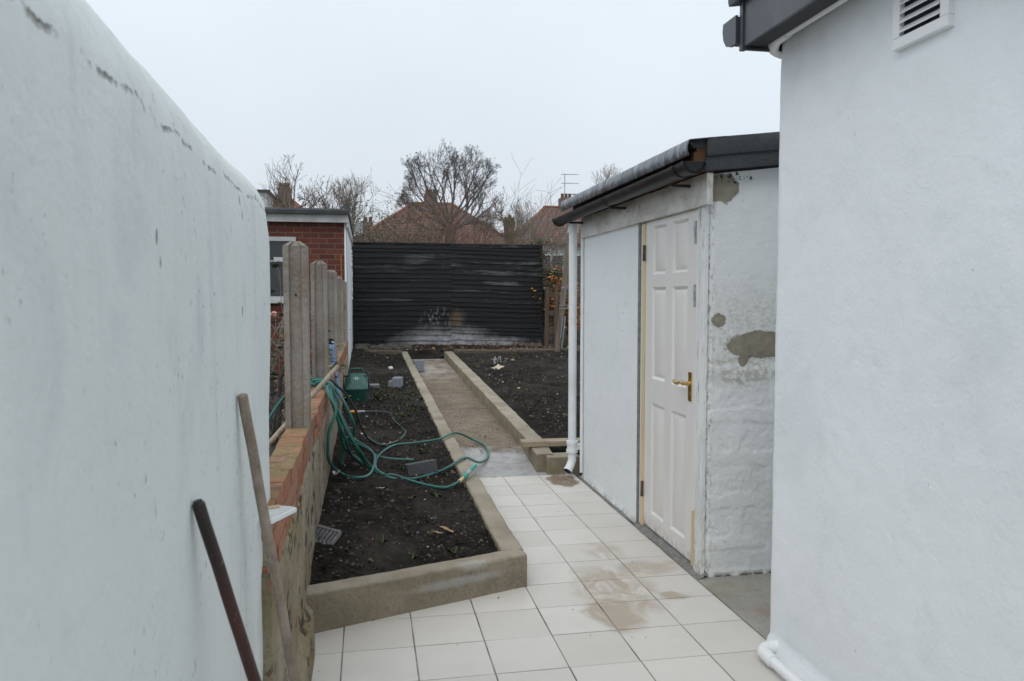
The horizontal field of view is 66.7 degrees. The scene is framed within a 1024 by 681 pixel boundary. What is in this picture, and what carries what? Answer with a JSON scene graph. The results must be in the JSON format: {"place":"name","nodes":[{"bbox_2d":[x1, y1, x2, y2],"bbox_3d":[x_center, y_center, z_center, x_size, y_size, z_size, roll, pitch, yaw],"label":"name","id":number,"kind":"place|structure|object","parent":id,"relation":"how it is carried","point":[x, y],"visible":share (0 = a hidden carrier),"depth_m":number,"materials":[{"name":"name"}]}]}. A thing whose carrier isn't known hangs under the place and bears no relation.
{"place":"outdoors","nodes":[
{"label":"outdoors","id":0,"kind":"place"},
{"bbox_2d":[270,387,284,432],"bbox_3d":[-3.055,0.967,6.669,2.800,0.166,8.900,-1,3,-10],"label":"soil bed","id":1,"kind":"object","parent":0,"point":[275,393],"depth_m":10.31,"materials":[{"name":"black soil"}]},
{"bbox_2d":[269,318,348,456],"bbox_3d":[-1.910,0.444,5.812,1.306,1.267,0.750,2,4,26],"label":"old shrub","id":2,"kind":"object","parent":1,"relation":"on","point":[275,420],"visible":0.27,"depth_m":5.78,"materials":[{"name":"brown plant"}]},
{"bbox_2d":[269,256,356,439],"bbox_3d":[-1.882,0.076,5.902,1.168,1.916,1.926,0,3,-2],"label":"rose bush","id":3,"kind":"object","parent":1,"relation":"on","point":[273,314],"visible":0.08,"depth_m":5.96,"materials":[{"name":"brown plant"}]},
{"bbox_2d":[363,217,372,230],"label":"chimney stack","id":4,"kind":"object","parent":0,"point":[370,218],"visible":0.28,"depth_m":51.12,"materials":[{"name":"brick"}]},
{"bbox_2d":[310,348,497,584],"bbox_3d":[-1.421,0.660,8.929,1.040,0.461,10.825,-1,3,-10],"label":"soil bed","id":5,"kind":"object","parent":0,"point":[398,555],"visible":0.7,"depth_m":4.98,"materials":[{"name":"black soil"}]},
{"bbox_2d":[315,525,341,544],"bbox_3d":[-0.984,1.025,4.082,0.190,0.074,0.089,2,4,37],"label":"drain grate","id":6,"kind":"object","parent":5,"relation":"on","point":[334,537],"visible":0.81,"depth_m":4.07,"materials":[{"name":"grey plastic"}]},
{"bbox_2d":[329,341,344,442],"bbox_3d":[-1.512,0.438,6.729,0.042,0.873,0.321,-2,4,-32],"label":"garden tool","id":7,"kind":"object","parent":5,"relation":"on","point":[333,355],"visible":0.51,"depth_m":6.74,"materials":[{"name":"blue plastic"}]},
{"bbox_2d":[343,368,369,401],"bbox_3d":[-1.764,0.517,8.819,0.307,0.400,0.260,-1,3,-10],"label":"food caddy","id":8,"kind":"object","parent":5,"relation":"on","point":[356,386],"visible":0.86,"depth_m":8.74,"materials":[{"name":"green plastic"}]},
{"bbox_2d":[311,379,405,445],"bbox_3d":[-1.278,0.559,6.965,0.622,0.715,2.660,0,3,-5],"label":"garden hose","id":9,"kind":"object","parent":5,"relation":"on","point":[355,410],"visible":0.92,"depth_m":6.68,"materials":[{"name":"green plastic"}]},
{"bbox_2d":[269,377,488,488],"bbox_3d":[-1.141,0.682,5.868,1.805,0.872,3.528,2,4,28],"label":"garden hose","id":10,"kind":"object","parent":5,"relation":"on","point":[330,388],"visible":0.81,"depth_m":5.52,"materials":[{"name":"teal plastic"}]},
{"bbox_2d":[366,350,401,354],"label":"earthy kerb","id":11,"kind":"structure","parent":5,"relation":"on","point":[385,352],"depth_m":14.01,"materials":[{"name":"concrete"}]},
{"bbox_2d":[388,377,402,387],"bbox_3d":[-1.535,0.565,10.245,0.168,0.156,0.210,0,3,1],"label":"concrete block","id":12,"kind":"object","parent":5,"relation":"on","point":[396,382],"depth_m":10.14,"materials":[{"name":"grey concrete"}]},
{"bbox_2d":[371,379,457,559],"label":"weeds","id":13,"kind":"object","parent":5,"relation":"on","point":[375,395],"visible":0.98,"depth_m":8.51,"materials":[{"name":"green plant"}]},
{"bbox_2d":[405,459,437,475],"bbox_3d":[-0.681,0.965,5.842,0.235,0.138,0.111,-1,3,-19],"label":"concrete block","id":14,"kind":"object","parent":5,"relation":"on","point":[425,467],"depth_m":5.80,"materials":[{"name":"grey concrete"}]},
{"bbox_2d":[439,526,453,532],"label":"dead leaf","id":15,"kind":"object","parent":5,"relation":"on","point":[449,530],"visible":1,"depth_m":4.43,"materials":[{"name":"beige plant"}]},
{"bbox_2d":[86,0,781,298],"label":"sky","id":16,"kind":"structure","parent":0,"point":[343,87],"materials":[{"name":"white"}]},
{"bbox_2d":[352,339,579,358],"bbox_3d":[0.077,0.146,16.219,6.950,0.192,3.200,-1,3,-10],"label":"soil bed","id":17,"kind":"object","parent":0,"point":[416,354],"visible":0.04,"depth_m":14.64,"materials":[{"name":"brown soil"}]},
{"bbox_2d":[355,343,533,351],"bbox_3d":[-0.900,0.130,14.940,4.259,0.201,0.726,-1,3,-12],"label":"rubble","id":18,"kind":"object","parent":17,"relation":"on","point":[389,346],"visible":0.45,"depth_m":14.53,"materials":[{"name":"stone"}]},
{"bbox_2d":[352,242,542,347],"bbox_3d":[-1.219,-0.756,15.258,3.730,2.286,0.165,-1,3,-10],"label":"black fence","id":19,"kind":"object","parent":17,"relation":"on","point":[442,294],"visible":0.96,"depth_m":15.18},
{"bbox_2d":[403,342,522,349],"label":"dead grass","id":20,"kind":"structure","parent":17,"relation":"on","point":[476,345],"depth_m":15.00,"materials":[{"name":"plant"}]},
{"bbox_2d":[369,343,579,350],"bbox_3d":[-0.399,0.103,15.181,5.274,0.067,1.304,-1,3,-10],"label":"soil debris","id":21,"kind":"object","parent":17,"relation":"on","point":[461,347],"visible":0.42,"depth_m":14.86,"materials":[{"name":"soil"}]},
{"bbox_2d":[525,237,563,344],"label":"ivy clump","id":22,"kind":"object","parent":17,"relation":"on","point":[549,271],"visible":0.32,"depth_m":15.55,"materials":[{"name":"brown plant"}]},
{"bbox_2d":[544,286,558,347],"bbox_3d":[0.777,-0.444,15.324,0.272,1.241,0.108,-1,3,-10],"label":"wooden pallet","id":23,"kind":"object","parent":17,"relation":"on","point":[555,296],"visible":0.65,"depth_m":15.30,"materials":[{"name":"brown wood"}]},
{"bbox_2d":[412,357,546,477],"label":"garden path","id":24,"kind":"structure","parent":0,"point":[503,460],"depth_m":8.24,"materials":[{"name":"concrete"}]},
{"bbox_2d":[413,360,423,370],"bbox_3d":[-1.500,0.405,12.529,0.155,0.175,0.150,-1,3,-14],"label":"concrete block","id":25,"kind":"object","parent":24,"relation":"on","point":[419,364],"depth_m":12.46,"materials":[{"name":"grey concrete"}]},
{"bbox_2d":[425,365,516,452],"bbox_3d":[-0.845,0.697,10.478,0.708,0.276,7.002,-1,3,-10],"label":"path grit","id":26,"kind":"object","parent":24,"relation":"on","point":[473,414],"visible":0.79,"depth_m":8.53,"materials":[{"name":"gravel"}]},
{"bbox_2d":[352,299,660,547],"bbox_3d":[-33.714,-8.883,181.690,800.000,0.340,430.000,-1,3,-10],"label":"ground","id":27,"kind":"structure","parent":0,"point":[352,341],"depth_m":22.80,"materials":[{"name":"grey concrete"}]},
{"bbox_2d":[0,0,270,680],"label":"rendered wall","id":28,"kind":"structure","parent":27,"relation":"on","point":[135,326],"depth_m":0.99,"materials":[{"name":"white paint"}]},
{"bbox_2d":[273,183,301,207],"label":"tiled house","id":29,"kind":"structure","parent":27,"relation":"on","point":[296,204],"depth_m":45.61,"materials":[{"name":"ceramic"}]},
{"bbox_2d":[256,189,275,206],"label":"flat roof dormer","id":30,"kind":"object","parent":29,"relation":"on","point":[269,196],"visible":0.12,"depth_m":42.51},
{"bbox_2d":[259,154,331,207],"bbox_3d":[-5.963,-2.511,21.153,2.146,5.025,1.984,-1,3,-10],"label":"bare tree","id":31,"kind":"object","parent":27,"relation":"on","point":[280,201],"visible":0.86,"depth_m":20.95,"materials":[{"name":"brown plant"}]},
{"bbox_2d":[265,204,353,386],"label":"brick outbuilding","id":32,"kind":"structure","parent":27,"relation":"on","point":[325,235],"depth_m":10.99,"materials":[{"name":"brick"}]},
{"bbox_2d":[269,237,295,302],"bbox_3d":[-3.734,-0.983,10.819,1.515,0.930,0.087,-1,3,-10],"label":"window frame","id":33,"kind":"structure","parent":32,"relation":"in","point":[275,243],"depth_m":10.93,"materials":[{"name":"white plastic"}]},
{"bbox_2d":[297,175,367,236],"bbox_3d":[-4.959,-2.326,21.775,1.829,4.586,1.872,0,3,5],"label":"bare tree","id":34,"kind":"object","parent":27,"relation":"on","point":[325,205],"visible":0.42,"depth_m":21.56,"materials":[{"name":"brown plant"}]},
{"bbox_2d":[328,167,379,255],"bbox_3d":[-5.921,-3.441,29.074,2.048,5.987,1.804,-1,3,-10],"label":"bare tree","id":35,"kind":"object","parent":27,"relation":"on","point":[355,191],"visible":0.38,"depth_m":29.07,"materials":[{"name":"brown plant"}]},
{"bbox_2d":[354,201,394,241],"bbox_3d":[-5.731,-3.200,32.304,1.789,5.140,1.950,-1,3,-10],"label":"bare tree","id":36,"kind":"object","parent":27,"relation":"on","point":[378,228],"visible":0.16,"depth_m":32.26,"materials":[{"name":"plant"}]},
{"bbox_2d":[334,178,458,336],"bbox_3d":[-3.191,-1.693,17.695,3.294,3.853,4.897,-2,4,-37],"label":"shrub","id":37,"kind":"object","parent":27,"relation":"on","point":[379,231],"visible":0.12,"depth_m":17.36,"materials":[{"name":"brown plant"}]},
{"bbox_2d":[350,167,479,250],"bbox_3d":[-3.377,-1.902,18.255,5.360,4.205,4.353,-1,3,-10],"label":"twiggy shrub","id":38,"kind":"object","parent":27,"relation":"on","point":[420,238],"visible":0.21,"depth_m":18.21,"materials":[{"name":"brown plant"}]},
{"bbox_2d":[352,189,516,245],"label":"tiled house","id":39,"kind":"structure","parent":27,"relation":"on","point":[449,205],"depth_m":43.65,"materials":[{"name":"tile"}]},
{"bbox_2d":[394,138,503,243],"bbox_3d":[-2.209,-3.818,28.050,4.013,6.860,3.228,-1,3,-10],"label":"bare tree","id":40,"kind":"object","parent":27,"relation":"on","point":[454,159],"visible":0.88,"depth_m":27.71,"materials":[{"name":"brown plant"}]},
{"bbox_2d":[355,166,542,244],"bbox_3d":[-1.538,-2.227,18.551,4.794,4.820,3.417,-1,3,-10],"label":"twiggy shrub","id":41,"kind":"object","parent":27,"relation":"on","point":[447,233],"visible":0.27,"depth_m":18.19,"materials":[{"name":"brown plant"}]},
{"bbox_2d":[386,156,580,276],"bbox_3d":[-0.580,-2.158,18.641,5.097,4.672,3.770,1,3,16],"label":"twiggy shrub","id":42,"kind":"object","parent":27,"relation":"on","point":[491,225],"visible":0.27,"depth_m":18.41,"materials":[{"name":"brown plant"}]},
{"bbox_2d":[444,351,553,471],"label":"concrete kerb","id":43,"kind":"structure","parent":27,"relation":"on","point":[513,423],"depth_m":8.47,"materials":[{"name":"beige concrete"}]},
{"bbox_2d":[520,438,579,446],"bbox_3d":[0.713,0.902,6.970,1.283,0.049,0.146,-1,3,-9],"label":"timber plank","id":44,"kind":"object","parent":43,"relation":"on","point":[549,442],"visible":0.45,"depth_m":6.84,"materials":[{"name":"beige wood"}]},
{"bbox_2d":[479,202,532,243],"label":"shrub","id":45,"kind":"object","parent":27,"relation":"on","point":[508,218],"visible":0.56,"depth_m":24.11,"materials":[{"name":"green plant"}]},
{"bbox_2d":[507,196,539,244],"bbox_3d":[0.293,-3.787,36.580,1.641,5.829,1.501,-1,3,-22],"label":"bare tree","id":46,"kind":"object","parent":27,"relation":"on","point":[520,211],"visible":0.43,"depth_m":36.33,"materials":[{"name":"plant"}]},
{"bbox_2d":[472,185,580,339],"bbox_3d":[1.040,-1.805,18.500,3.619,3.983,4.649,2,4,36],"label":"twiggy shrub","id":47,"kind":"object","parent":27,"relation":"on","point":[542,237],"visible":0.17,"depth_m":18.48,"materials":[{"name":"brown plant"}]},
{"bbox_2d":[515,193,567,260],"bbox_3d":[1.230,-3.042,29.556,2.393,5.135,2.584,-1,3,-10],"label":"bare tree","id":48,"kind":"object","parent":27,"relation":"on","point":[544,228],"visible":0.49,"depth_m":29.64,"materials":[{"name":"plant"}]},
{"bbox_2d":[508,212,580,340],"bbox_3d":[1.688,-1.311,17.049,3.814,3.162,2.467,2,4,27],"label":"twiggy shrub","id":49,"kind":"object","parent":27,"relation":"on","point":[554,264],"visible":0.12,"depth_m":17.02,"materials":[{"name":"brown plant"}]},
{"bbox_2d":[515,193,582,274],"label":"tiled house","id":50,"kind":"structure","parent":27,"relation":"on","point":[556,209],"depth_m":45.39,"materials":[{"name":"ceramic"}]},
{"bbox_2d":[543,254,562,273],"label":"window","id":51,"kind":"structure","parent":50,"relation":"in","point":[557,258],"depth_m":44.30,"materials":[{"name":"glass"}]},
{"bbox_2d":[561,174,578,196],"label":"tv aerial","id":52,"kind":"object","parent":50,"relation":"attached to","point":[564,183],"visible":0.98,"depth_m":47.95,"materials":[{"name":"metal"}]},
{"bbox_2d":[577,254,580,274],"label":"window","id":53,"kind":"structure","parent":50,"relation":"in","point":[577,254],"depth_m":44.57,"materials":[{"name":"plastic"}]},
{"bbox_2d":[531,266,580,344],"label":"beech bush","id":54,"kind":"object","parent":27,"relation":"on","point":[551,306],"visible":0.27,"depth_m":15.74,"materials":[{"name":"orange plant"}]},
{"bbox_2d":[542,275,580,340],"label":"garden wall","id":55,"kind":"structure","parent":27,"relation":"on","point":[578,333],"depth_m":21.66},
{"bbox_2d":[545,452,579,475],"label":"concrete kerb","id":56,"kind":"structure","parent":27,"relation":"on","point":[555,463],"depth_m":6.56,"materials":[{"name":"beige concrete"}]},
{"bbox_2d":[590,163,622,186],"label":"bare tree","id":57,"kind":"object","parent":27,"relation":"on","point":[604,173],"visible":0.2,"depth_m":43.19,"materials":[{"name":"grey plant"}]},
{"bbox_2d":[454,350,579,455],"bbox_3d":[1.237,0.602,10.883,3.420,0.465,7.950,-1,3,-10],"label":"soil bed","id":58,"kind":"object","parent":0,"point":[530,421],"visible":0.27,"depth_m":10.38,"materials":[{"name":"black soil"}]},
{"bbox_2d":[491,365,504,369],"bbox_3d":[-0.217,0.410,11.798,0.204,0.058,0.169,-2,4,-35],"label":"torn card","id":59,"kind":"object","parent":58,"relation":"on","point":[498,366],"visible":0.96,"depth_m":11.80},
{"bbox_2d":[454,348,579,353],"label":"earthy kerb","id":60,"kind":"structure","parent":58,"relation":"on","point":[501,350],"depth_m":14.41,"materials":[{"name":"concrete"}]},
{"bbox_2d":[461,350,579,433],"bbox_3d":[1.251,0.506,10.902,3.226,0.290,7.126,-1,3,-10],"label":"soil debris","id":61,"kind":"object","parent":58,"relation":"on","point":[529,390],"visible":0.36,"depth_m":10.59,"materials":[{"name":"soil"}]},
{"bbox_2d":[555,245,578,351],"bbox_3d":[0.985,-0.750,14.495,0.328,2.037,0.467,2,4,36],"label":"leaning post","id":62,"kind":"object","parent":58,"relation":"on","point":[560,323],"visible":0.84,"depth_m":14.40,"materials":[{"name":"grey wood"}]},
{"bbox_2d":[311,474,785,680],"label":"tiled patio","id":63,"kind":"structure","parent":0,"point":[621,586],"depth_m":3.56,"materials":[{"name":"tile"}]},
{"bbox_2d":[192,499,261,680],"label":"metal pole","id":64,"kind":"object","parent":63,"relation":"on","point":[213,550],"visible":1,"depth_m":1.40,"materials":[{"name":"black metal"}]},
{"bbox_2d":[237,393,299,680],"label":"wooden pole","id":65,"kind":"object","parent":63,"relation":"on","point":[265,522],"visible":1,"depth_m":1.93,"materials":[{"name":"brown wood"}]},
{"bbox_2d":[261,341,347,680],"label":"brick wall","id":66,"kind":"structure","parent":63,"relation":"on","point":[298,480],"depth_m":3.09,"materials":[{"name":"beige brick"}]},
{"bbox_2d":[258,506,296,523],"bbox_3d":[-0.686,0.499,2.239,0.072,0.018,0.130,1,3,15],"label":"plastic tray","id":67,"kind":"object","parent":66,"relation":"on","point":[278,513],"visible":0.56,"depth_m":2.23,"materials":[{"name":"white plastic"}]},
{"bbox_2d":[268,505,279,508],"bbox_3d":[-0.702,0.486,2.267,0.051,0.006,0.013,-3,4,-39],"label":"clothes peg","id":68,"kind":"object","parent":67,"relation":"on","point":[273,506],"visible":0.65,"depth_m":2.27,"materials":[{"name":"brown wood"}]},
{"bbox_2d":[282,241,311,461],"bbox_3d":[-1.051,0.410,3.831,0.114,1.788,0.114,-1,3,-10],"label":"fence post","id":69,"kind":"object","parent":66,"relation":"on","point":[296,334],"visible":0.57,"depth_m":3.76,"materials":[{"name":"concrete"}]},
{"bbox_2d":[269,365,339,447],"bbox_3d":[-1.435,0.643,4.441,0.035,0.884,1.614,1,3,20],"label":"wooden pole","id":70,"kind":"object","parent":66,"relation":"on","point":[314,392],"visible":0.3,"depth_m":4.92,"materials":[{"name":"brown wood"}]},
{"bbox_2d":[310,260,328,406],"bbox_3d":[-1.385,0.314,5.628,0.114,1.777,0.115,-1,3,-10],"label":"fence post","id":71,"kind":"object","parent":66,"relation":"on","point":[319,316],"visible":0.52,"depth_m":5.56,"materials":[{"name":"concrete"}]},
{"bbox_2d":[328,270,337,363],"bbox_3d":[-1.718,0.215,7.425,0.114,1.772,0.115,-1,3,-10],"label":"fence post","id":72,"kind":"object","parent":66,"relation":"on","point":[332,308],"visible":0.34,"depth_m":7.36,"materials":[{"name":"concrete"}]},
{"bbox_2d":[337,276,343,362],"bbox_3d":[-2.052,0.120,9.222,0.115,1.757,0.115,-1,3,-10],"label":"fence post","id":73,"kind":"object","parent":66,"relation":"on","point":[340,310],"visible":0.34,"depth_m":9.16,"materials":[{"name":"concrete"}]},
{"bbox_2d":[343,280,346,342],"bbox_3d":[-2.340,0.040,10.773,0.115,1.742,0.115,-1,3,-10],"label":"fence post","id":74,"kind":"object","parent":66,"relation":"on","point":[345,306],"visible":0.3,"depth_m":10.71,"materials":[{"name":"concrete"}]},
{"bbox_2d":[306,548,526,632],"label":"concrete kerb","id":75,"kind":"structure","parent":63,"relation":"on","point":[343,603],"depth_m":3.71,"materials":[{"name":"beige concrete"}]},
{"bbox_2d":[402,351,523,551],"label":"concrete kerb","id":76,"kind":"structure","parent":63,"relation":"on","point":[500,533],"depth_m":5.49,"materials":[{"name":"beige concrete"}]},
{"bbox_2d":[578,475,706,578],"bbox_3d":[0.786,1.185,5.306,0.068,0.035,2.400,-1,3,-10],"label":"cement fillet","id":77,"kind":"object","parent":63,"relation":"on","point":[668,550],"visible":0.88,"depth_m":4.72,"materials":[{"name":"grey concrete"}]},
{"bbox_2d":[684,568,770,639],"bbox_3d":[2.202,1.284,3.843,2.298,0.003,1.400,-1,3,-10],"label":"concrete pad","id":78,"kind":"object","parent":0,"point":[747,598],"visible":0.09,"depth_m":3.90,"materials":[{"name":"beige concrete"}]},
{"bbox_2d":[552,132,779,577],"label":"shed","id":79,"kind":"structure","parent":78,"relation":"on","point":[679,265],"depth_m":4.31,"materials":[{"name":"white paint"}]},
{"bbox_2d":[640,210,696,560],"bbox_3d":[0.911,0.238,4.601,0.097,1.928,0.784,-1,3,-10],"label":"door","id":80,"kind":"structure","parent":79,"relation":"in","point":[670,249],"depth_m":4.56,"materials":[{"name":"paint"}]},
{"bbox_2d":[722,0,1023,680],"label":"house","id":81,"kind":"structure","parent":0,"point":[898,513],"depth_m":2.49,"materials":[{"name":"white paint"}]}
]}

